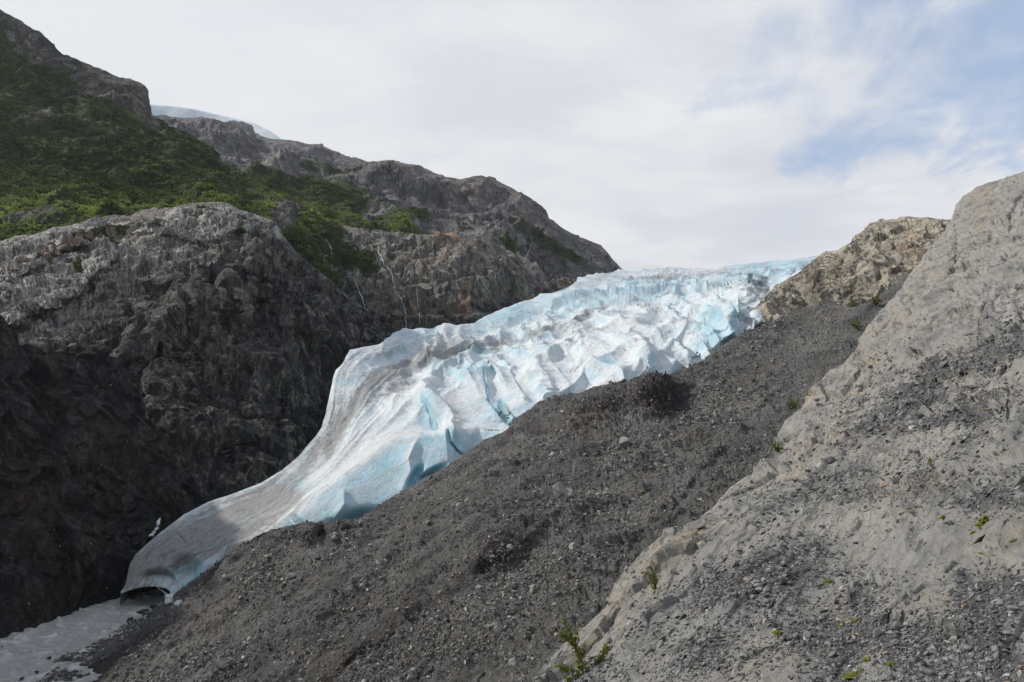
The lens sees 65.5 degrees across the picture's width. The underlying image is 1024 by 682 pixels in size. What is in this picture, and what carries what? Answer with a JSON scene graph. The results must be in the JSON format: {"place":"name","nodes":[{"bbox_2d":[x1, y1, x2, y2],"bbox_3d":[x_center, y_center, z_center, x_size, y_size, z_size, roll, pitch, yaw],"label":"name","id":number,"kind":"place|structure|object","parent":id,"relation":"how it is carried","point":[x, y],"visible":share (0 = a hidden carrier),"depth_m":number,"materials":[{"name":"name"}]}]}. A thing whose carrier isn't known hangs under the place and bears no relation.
{"place":"outdoors","nodes":[
{"label":"outdoors","id":0,"kind":"place"},
{"bbox_2d":[0,588,170,681],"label":"river","id":1,"kind":"structure","parent":0,"point":[27,652],"depth_m":157.66,"materials":[{"name":"liquid"}]},
{"bbox_2d":[58,656,73,661],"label":"wet boulder","id":2,"kind":"object","parent":1,"relation":"in","point":[70,658],"visible":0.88,"depth_m":143.06,"materials":[{"name":"stone"}]},
{"bbox_2d":[136,609,148,613],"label":"wet boulder","id":3,"kind":"object","parent":1,"relation":"in","point":[142,611],"visible":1,"depth_m":176.16,"materials":[{"name":"stone"}]},
{"bbox_2d":[0,315,209,637],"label":"rock cliff face","id":4,"kind":"object","parent":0,"point":[86,411],"visible":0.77,"depth_m":201.95},
{"bbox_2d":[0,339,205,624],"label":"talus","id":5,"kind":"structure","parent":4,"relation":"on","point":[122,530],"depth_m":197.23,"materials":[{"name":"stone"}]},
{"bbox_2d":[149,518,160,536],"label":"snow patch","id":6,"kind":"object","parent":4,"relation":"on","point":[155,528],"visible":1,"depth_m":207.31,"materials":[{"name":"white snow"}]},
{"bbox_2d":[0,9,342,282],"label":"hillside","id":7,"kind":"structure","parent":0,"point":[34,47],"depth_m":683.22,"materials":[{"name":"green plant"}]},
{"bbox_2d":[0,28,344,288],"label":"brush","id":8,"kind":"object","parent":7,"relation":"on","point":[318,260],"visible":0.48,"depth_m":586.02,"materials":[{"name":"green plant"}]},
{"bbox_2d":[0,202,390,500],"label":"cliff","id":9,"kind":"structure","parent":0,"point":[219,336],"depth_m":319.39,"materials":[{"name":"grey stone"}]},
{"bbox_2d":[37,204,246,271],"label":"brush","id":10,"kind":"object","parent":9,"relation":"on","point":[125,226],"visible":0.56,"depth_m":373.00,"materials":[{"name":"green plant"}]},
{"bbox_2d":[154,115,622,282],"bbox_3d":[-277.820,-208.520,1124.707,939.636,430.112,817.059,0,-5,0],"label":"mountain ridge","id":11,"kind":"structure","parent":0,"point":[475,202],"depth_m":1038.61,"materials":[{"name":"grey stone"}]},
{"bbox_2d":[150,104,280,138],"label":"icefield","id":12,"kind":"structure","parent":11,"relation":"on","point":[172,111],"depth_m":1565.12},
{"bbox_2d":[183,122,587,260],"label":"brush","id":13,"kind":"object","parent":11,"relation":"on","point":[393,228],"visible":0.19,"depth_m":882.33,"materials":[{"name":"green plant"}]},
{"bbox_2d":[314,225,574,334],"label":"rock knob","id":14,"kind":"object","parent":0,"point":[454,279],"visible":0.43,"depth_m":577.70,"materials":[{"name":"grey stone"}]},
{"bbox_2d":[316,225,408,276],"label":"brush","id":15,"kind":"object","parent":14,"relation":"on","point":[361,252],"visible":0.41,"depth_m":592.71,"materials":[{"name":"green plant"}]},
{"bbox_2d":[377,243,405,323],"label":"waterfall","id":16,"kind":"structure","parent":14,"relation":"on","point":[392,278],"depth_m":567.92,"materials":[{"name":"liquid"}]},
{"bbox_2d":[120,255,819,603],"bbox_3d":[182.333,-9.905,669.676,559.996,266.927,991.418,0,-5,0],"label":"glacier","id":17,"kind":"object","parent":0,"point":[406,408],"visible":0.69,"depth_m":274.42,"materials":[{"name":"ice"}]},
{"bbox_2d":[51,274,908,681],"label":"moraine","id":18,"kind":"structure","parent":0,"point":[419,588],"depth_m":122.85,"materials":[{"name":"grey gravel"}]},
{"bbox_2d":[159,669,167,677],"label":"loose stone","id":19,"kind":"object","parent":18,"relation":"on","point":[162,674],"visible":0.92,"depth_m":114.48,"materials":[{"name":"grey stone"}]},
{"bbox_2d":[157,586,179,604],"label":"ice block","id":20,"kind":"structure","parent":18,"relation":"on","point":[169,599],"depth_m":172.05,"materials":[{"name":"ice"}]},
{"bbox_2d":[174,600,182,606],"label":"ice block","id":21,"kind":"object","parent":18,"relation":"on","point":[177,602],"depth_m":166.44,"materials":[{"name":"ice"}]},
{"bbox_2d":[254,634,260,641],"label":"loose stone","id":22,"kind":"object","parent":18,"relation":"on","point":[257,637],"visible":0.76,"depth_m":106.92,"materials":[{"name":"grey stone"}]},
{"bbox_2d":[287,573,296,579],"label":"loose stone","id":23,"kind":"object","parent":18,"relation":"on","point":[291,575],"visible":1,"depth_m":132.51,"materials":[{"name":"grey stone"}]},
{"bbox_2d":[330,535,336,541],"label":"loose stone","id":24,"kind":"object","parent":18,"relation":"on","point":[333,538],"visible":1,"depth_m":141.80,"materials":[{"name":"grey stone"}]},
{"bbox_2d":[340,522,348,530],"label":"boulder","id":25,"kind":"object","parent":18,"relation":"on","point":[344,525],"visible":0.97,"depth_m":146.06,"materials":[{"name":"stone"}]},
{"bbox_2d":[359,583,368,590],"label":"loose stone","id":26,"kind":"object","parent":18,"relation":"on","point":[362,586],"visible":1,"depth_m":104.78,"materials":[{"name":"grey stone"}]},
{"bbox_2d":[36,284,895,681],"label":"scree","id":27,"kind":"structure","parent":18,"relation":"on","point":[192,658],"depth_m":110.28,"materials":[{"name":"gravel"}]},
{"bbox_2d":[507,544,512,549],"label":"loose stone","id":28,"kind":"object","parent":18,"relation":"on","point":[510,546],"visible":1,"depth_m":85.85,"materials":[{"name":"grey stone"}]},
{"bbox_2d":[509,658,517,665],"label":"boulder","id":29,"kind":"object","parent":18,"relation":"on","point":[512,661],"visible":0.87,"depth_m":49.28,"materials":[{"name":"grey stone"}]},
{"bbox_2d":[529,581,538,593],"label":"loose stone","id":30,"kind":"object","parent":18,"relation":"on","point":[532,588],"visible":1,"depth_m":66.34,"materials":[{"name":"grey stone"}]},
{"bbox_2d":[548,451,556,456],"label":"loose stone","id":31,"kind":"object","parent":18,"relation":"on","point":[552,453],"visible":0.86,"depth_m":158.42,"materials":[{"name":"grey stone"}]},
{"bbox_2d":[553,478,574,498],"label":"split boulder","id":32,"kind":"object","parent":18,"relation":"on","point":[559,490],"visible":0.98,"depth_m":115.24,"materials":[{"name":"grey stone"}]},
{"bbox_2d":[569,542,576,548],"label":"loose stone","id":33,"kind":"object","parent":18,"relation":"on","point":[573,545],"visible":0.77,"depth_m":80.72,"materials":[{"name":"grey stone"}]},
{"bbox_2d":[603,491,612,495],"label":"loose stone","id":34,"kind":"object","parent":18,"relation":"on","point":[607,493],"visible":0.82,"depth_m":102.38,"materials":[{"name":"grey stone"}]},
{"bbox_2d":[619,436,629,447],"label":"boulder","id":35,"kind":"object","parent":18,"relation":"on","point":[624,442],"visible":0.9,"depth_m":142.83,"materials":[{"name":"grey stone"}]},
{"bbox_2d":[786,397,799,409],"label":"shrub","id":36,"kind":"object","parent":18,"relation":"on","point":[793,405],"visible":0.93,"depth_m":149.03,"materials":[{"name":"green plant"}]},
{"bbox_2d":[846,299,858,306],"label":"shrub","id":37,"kind":"object","parent":18,"relation":"on","point":[852,303],"visible":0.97,"depth_m":293.87,"materials":[{"name":"green plant"}]},
{"bbox_2d":[850,320,866,330],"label":"shrub","id":38,"kind":"object","parent":18,"relation":"on","point":[857,326],"visible":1,"depth_m":223.68,"materials":[{"name":"green plant"}]},
{"bbox_2d":[869,293,883,305],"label":"shrub","id":39,"kind":"object","parent":18,"relation":"on","point":[876,301],"visible":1,"depth_m":284.67,"materials":[{"name":"green plant"}]},
{"bbox_2d":[0,0,1023,269],"label":"sky","id":40,"kind":"structure","parent":0,"point":[693,134],"materials":[{"name":"white"}]},
{"bbox_2d":[532,172,1023,681],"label":"rock slab","id":41,"kind":"object","parent":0,"point":[966,272],"visible":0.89,"depth_m":26.86,"materials":[{"name":"grey stone"}]},
{"bbox_2d":[553,652,560,660],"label":"loose stone","id":42,"kind":"object","parent":41,"relation":"on","point":[556,656],"visible":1,"depth_m":23.47,"materials":[{"name":"grey stone"}]},
{"bbox_2d":[554,616,610,681],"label":"willow shrub","id":43,"kind":"object","parent":41,"relation":"on","point":[579,655],"visible":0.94,"depth_m":20.54,"materials":[{"name":"green plant"}]},
{"bbox_2d":[641,562,659,589],"bbox_3d":[4.530,7.692,25.963,0.692,0.933,0.378,2,-5,-27],"label":"willow shrub","id":44,"kind":"object","parent":41,"relation":"on","point":[655,579],"visible":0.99,"depth_m":25.93,"materials":[{"name":"green plant"}]},
{"bbox_2d":[658,640,664,647],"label":"loose stone","id":45,"kind":"object","parent":41,"relation":"on","point":[660,643],"visible":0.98,"depth_m":18.69,"materials":[{"name":"grey stone"}]},
{"bbox_2d":[696,523,705,528],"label":"loose stone","id":46,"kind":"object","parent":41,"relation":"on","point":[701,526],"visible":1,"depth_m":32.28,"materials":[{"name":"grey stone"}]},
{"bbox_2d":[702,588,709,596],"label":"loose stone","id":47,"kind":"object","parent":41,"relation":"on","point":[706,592],"visible":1,"depth_m":21.86,"materials":[{"name":"grey stone"}]},
{"bbox_2d":[713,596,719,605],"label":"loose stone","id":48,"kind":"object","parent":41,"relation":"on","point":[715,599],"visible":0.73,"depth_m":20.35,"materials":[{"name":"grey stone"}]},
{"bbox_2d":[729,560,739,569],"bbox_3d":[6.507,6.701,23.454,0.360,0.610,0.188,-22,45,-37],"label":"loose stone","id":49,"kind":"object","parent":41,"relation":"on","point":[736,563],"visible":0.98,"depth_m":23.32,"materials":[{"name":"grey stone"}]},
{"bbox_2d":[755,587,763,592],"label":"loose stone","id":50,"kind":"object","parent":41,"relation":"on","point":[759,589],"visible":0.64,"depth_m":19.33,"materials":[{"name":"grey stone"}]},
{"bbox_2d":[771,441,783,451],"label":"shrub","id":51,"kind":"object","parent":41,"relation":"on","point":[777,448],"visible":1,"depth_m":46.73,"materials":[{"name":"green plant"}]},
{"bbox_2d":[772,630,782,636],"bbox_3d":[5.001,5.505,15.014,0.214,0.110,0.278,-9,-10,-9],"label":"moss cushion","id":52,"kind":"object","parent":41,"relation":"on","point":[775,632],"visible":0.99,"depth_m":14.94,"materials":[{"name":"green plant"}]},
{"bbox_2d":[776,546,785,552],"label":"loose stone","id":53,"kind":"object","parent":41,"relation":"on","point":[780,549],"visible":0.88,"depth_m":23.69,"materials":[{"name":"grey stone"}]},
{"bbox_2d":[778,576,788,583],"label":"loose stone","id":54,"kind":"object","parent":41,"relation":"on","point":[782,579],"visible":1,"depth_m":19.52,"materials":[{"name":"grey stone"}]},
{"bbox_2d":[785,641,794,645],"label":"loose stone","id":55,"kind":"object","parent":41,"relation":"on","point":[790,643],"visible":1,"depth_m":13.79,"materials":[{"name":"grey stone"}]},
{"bbox_2d":[803,631,811,637],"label":"loose stone","id":56,"kind":"object","parent":41,"relation":"on","point":[807,634],"visible":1,"depth_m":13.65,"materials":[{"name":"grey stone"}]},
{"bbox_2d":[823,579,833,582],"bbox_3d":[7.548,5.732,18.958,0.305,0.094,0.217,-11,0,33],"label":"moss cushion","id":57,"kind":"object","parent":41,"relation":"on","point":[828,581],"visible":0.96,"depth_m":18.93,"materials":[{"name":"green plant"}]},
{"bbox_2d":[823,456,835,463],"bbox_3d":[15.006,5.482,37.247,1.057,0.326,0.623,-16,-6,-14],"label":"loose stone","id":58,"kind":"object","parent":41,"relation":"on","point":[829,459],"visible":1,"depth_m":36.97,"materials":[{"name":"grey stone"}]},
{"bbox_2d":[824,651,835,657],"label":"loose stone","id":59,"kind":"object","parent":41,"relation":"on","point":[831,654],"visible":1,"depth_m":12.68,"materials":[{"name":"grey stone"}]},
{"bbox_2d":[841,671,859,678],"bbox_3d":[5.041,4.982,11.817,0.293,0.118,0.211,-8,1,20],"label":"moss cushion","id":60,"kind":"object","parent":41,"relation":"on","point":[852,674],"visible":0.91,"depth_m":11.81,"materials":[{"name":"green plant"}]},
{"bbox_2d":[850,580,855,590],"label":"loose stone","id":61,"kind":"object","parent":41,"relation":"on","point":[853,584],"visible":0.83,"depth_m":16.56,"materials":[{"name":"grey stone"}]},
{"bbox_2d":[857,600,865,607],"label":"loose stone","id":62,"kind":"object","parent":41,"relation":"on","point":[860,605],"visible":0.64,"depth_m":15.08,"materials":[{"name":"grey stone"}]},
{"bbox_2d":[861,657,870,662],"bbox_3d":[5.496,4.923,12.324,0.156,0.060,0.212,-26,-16,-18],"label":"moss cushion","id":63,"kind":"object","parent":41,"relation":"on","point":[866,659],"visible":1,"depth_m":12.30,"materials":[{"name":"green plant"}]},
{"bbox_2d":[873,628,881,637],"bbox_3d":[5.910,4.727,12.911,0.148,0.144,0.155,0,-5,-3],"label":"loose stone","id":64,"kind":"object","parent":41,"relation":"on","point":[877,632],"visible":1,"depth_m":12.87,"materials":[{"name":"grey stone"}]},
{"bbox_2d":[886,661,896,666],"bbox_3d":[5.531,4.721,11.617,0.201,0.079,0.129,-14,5,27],"label":"moss cushion","id":65,"kind":"object","parent":41,"relation":"on","point":[890,664],"visible":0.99,"depth_m":11.60,"materials":[{"name":"green plant"}]},
{"bbox_2d":[888,371,896,378],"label":"loose stone","id":66,"kind":"object","parent":41,"relation":"on","point":[893,374],"visible":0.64,"depth_m":47.06,"materials":[{"name":"grey stone"}]},
{"bbox_2d":[891,639,900,645],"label":"boulder","id":67,"kind":"object","parent":41,"relation":"on","point":[895,642],"visible":0.96,"depth_m":12.18,"materials":[{"name":"stone"}]},
{"bbox_2d":[919,667,928,673],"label":"loose stone","id":68,"kind":"object","parent":41,"relation":"on","point":[921,669],"visible":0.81,"depth_m":10.84,"materials":[{"name":"grey stone"}]},
{"bbox_2d":[922,669,935,674],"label":"loose stone","id":69,"kind":"object","parent":41,"relation":"on","point":[929,672],"visible":1,"depth_m":10.73,"materials":[{"name":"grey stone"}]},
{"bbox_2d":[930,645,938,654],"bbox_3d":[6.078,4.447,11.484,0.095,0.119,0.213,-38,-15,12],"label":"boulder","id":70,"kind":"object","parent":41,"relation":"on","point":[934,650],"visible":1,"depth_m":11.42,"materials":[{"name":"grey stone"}]},
{"bbox_2d":[936,619,942,627],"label":"loose stone","id":71,"kind":"object","parent":41,"relation":"on","point":[939,623],"visible":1,"depth_m":11.90,"materials":[{"name":"grey stone"}]},
{"bbox_2d":[939,670,946,676],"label":"loose stone","id":72,"kind":"object","parent":41,"relation":"on","point":[942,673],"visible":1,"depth_m":10.60,"materials":[{"name":"grey stone"}]},
{"bbox_2d":[937,360,948,368],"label":"loose stone","id":73,"kind":"object","parent":41,"relation":"on","point":[943,364],"visible":1,"depth_m":41.09,"materials":[{"name":"grey stone"}]},
{"bbox_2d":[947,587,954,593],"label":"loose stone","id":74,"kind":"object","parent":41,"relation":"on","point":[951,590],"visible":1,"depth_m":13.04,"materials":[{"name":"grey stone"}]},
{"bbox_2d":[947,676,956,680],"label":"loose stone","id":75,"kind":"object","parent":41,"relation":"on","point":[950,678],"visible":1,"depth_m":10.30,"materials":[{"name":"grey stone"}]},
{"bbox_2d":[950,406,957,411],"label":"loose stone","id":76,"kind":"object","parent":41,"relation":"on","point":[953,408],"visible":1,"depth_m":31.45,"materials":[{"name":"grey stone"}]},
{"bbox_2d":[950,636,957,641],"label":"loose stone","id":77,"kind":"object","parent":41,"relation":"on","point":[953,638],"visible":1,"depth_m":11.32,"materials":[{"name":"grey stone"}]},
{"bbox_2d":[952,657,959,665],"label":"loose stone","id":78,"kind":"object","parent":41,"relation":"on","point":[956,661],"visible":0.99,"depth_m":10.79,"materials":[{"name":"grey stone"}]},
{"bbox_2d":[957,366,962,373],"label":"boulder","id":79,"kind":"object","parent":41,"relation":"on","point":[959,370],"visible":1,"depth_m":37.76,"materials":[{"name":"stone"}]},
{"bbox_2d":[955,677,971,681],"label":"loose stone","id":80,"kind":"object","parent":41,"relation":"on","point":[965,679],"visible":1,"depth_m":10.15,"materials":[{"name":"grey stone"}]},
{"bbox_2d":[961,645,973,650],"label":"loose stone","id":81,"kind":"object","parent":41,"relation":"on","point":[967,647],"visible":1,"depth_m":10.81,"materials":[{"name":"grey stone"}]},
{"bbox_2d":[968,661,985,670],"bbox_3d":[5.968,4.167,10.213,0.057,0.064,0.344,1,-5,-17],"label":"loose stone","id":82,"kind":"object","parent":41,"relation":"on","point":[982,667],"visible":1,"depth_m":10.13,"materials":[{"name":"grey stone"}]},
{"bbox_2d":[974,515,988,528],"bbox_3d":[9.867,3.803,16.722,0.172,0.347,0.455,41,-20,24],"label":"moss cushion","id":83,"kind":"object","parent":41,"relation":"on","point":[983,520],"visible":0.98,"depth_m":16.65,"materials":[{"name":"green plant"}]},
{"bbox_2d":[993,645,998,660],"bbox_3d":[6.245,4.013,10.271,0.396,0.079,0.136,-41,-18,-38],"label":"loose stone","id":84,"kind":"object","parent":41,"relation":"on","point":[996,655],"visible":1,"depth_m":10.19,"materials":[{"name":"grey stone"}]},
{"bbox_2d":[989,598,1003,605],"bbox_3d":[7.161,3.941,11.877,0.330,0.102,0.195,-28,12,29],"label":"loose stone","id":85,"kind":"object","parent":41,"relation":"on","point":[1000,602],"visible":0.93,"depth_m":11.83,"materials":[{"name":"grey stone"}]},
{"bbox_2d":[995,366,1002,374],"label":"boulder","id":86,"kind":"object","parent":41,"relation":"on","point":[998,369],"visible":0.66,"depth_m":33.88,"materials":[{"name":"grey stone"}]},
{"bbox_2d":[998,642,1007,648],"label":"loose stone","id":87,"kind":"object","parent":41,"relation":"on","point":[1001,645],"visible":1,"depth_m":10.46,"materials":[{"name":"grey stone"}]},
{"bbox_2d":[1003,604,1022,610],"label":"loose stone","id":88,"kind":"object","parent":41,"relation":"on","point":[1011,607],"visible":1,"depth_m":11.29,"materials":[{"name":"grey stone"}]},
{"bbox_2d":[1013,475,1023,486],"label":"loose stone","id":89,"kind":"object","parent":41,"relation":"on","point":[1018,481],"visible":0.84,"depth_m":19.13,"materials":[{"name":"grey stone"}]},
{"bbox_2d":[534,285,1023,681],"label":"gravel","id":90,"kind":"structure","parent":0,"point":[914,656],"depth_m":18.08,"materials":[{"name":"grey gravel"}]},
{"bbox_2d":[1002,630,1016,635],"bbox_3d":[6.654,3.928,10.693,0.109,0.088,0.232,1,-5,-13],"label":"boulder","id":91,"kind":"object","parent":90,"relation":"on","point":[1007,632],"visible":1,"depth_m":10.68,"materials":[{"name":"stone"}]},
{"bbox_2d":[753,216,950,327],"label":"rock outcrop","id":92,"kind":"object","parent":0,"point":[878,257],"visible":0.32,"depth_m":359.83,"materials":[{"name":"grey stone"}]}
]}

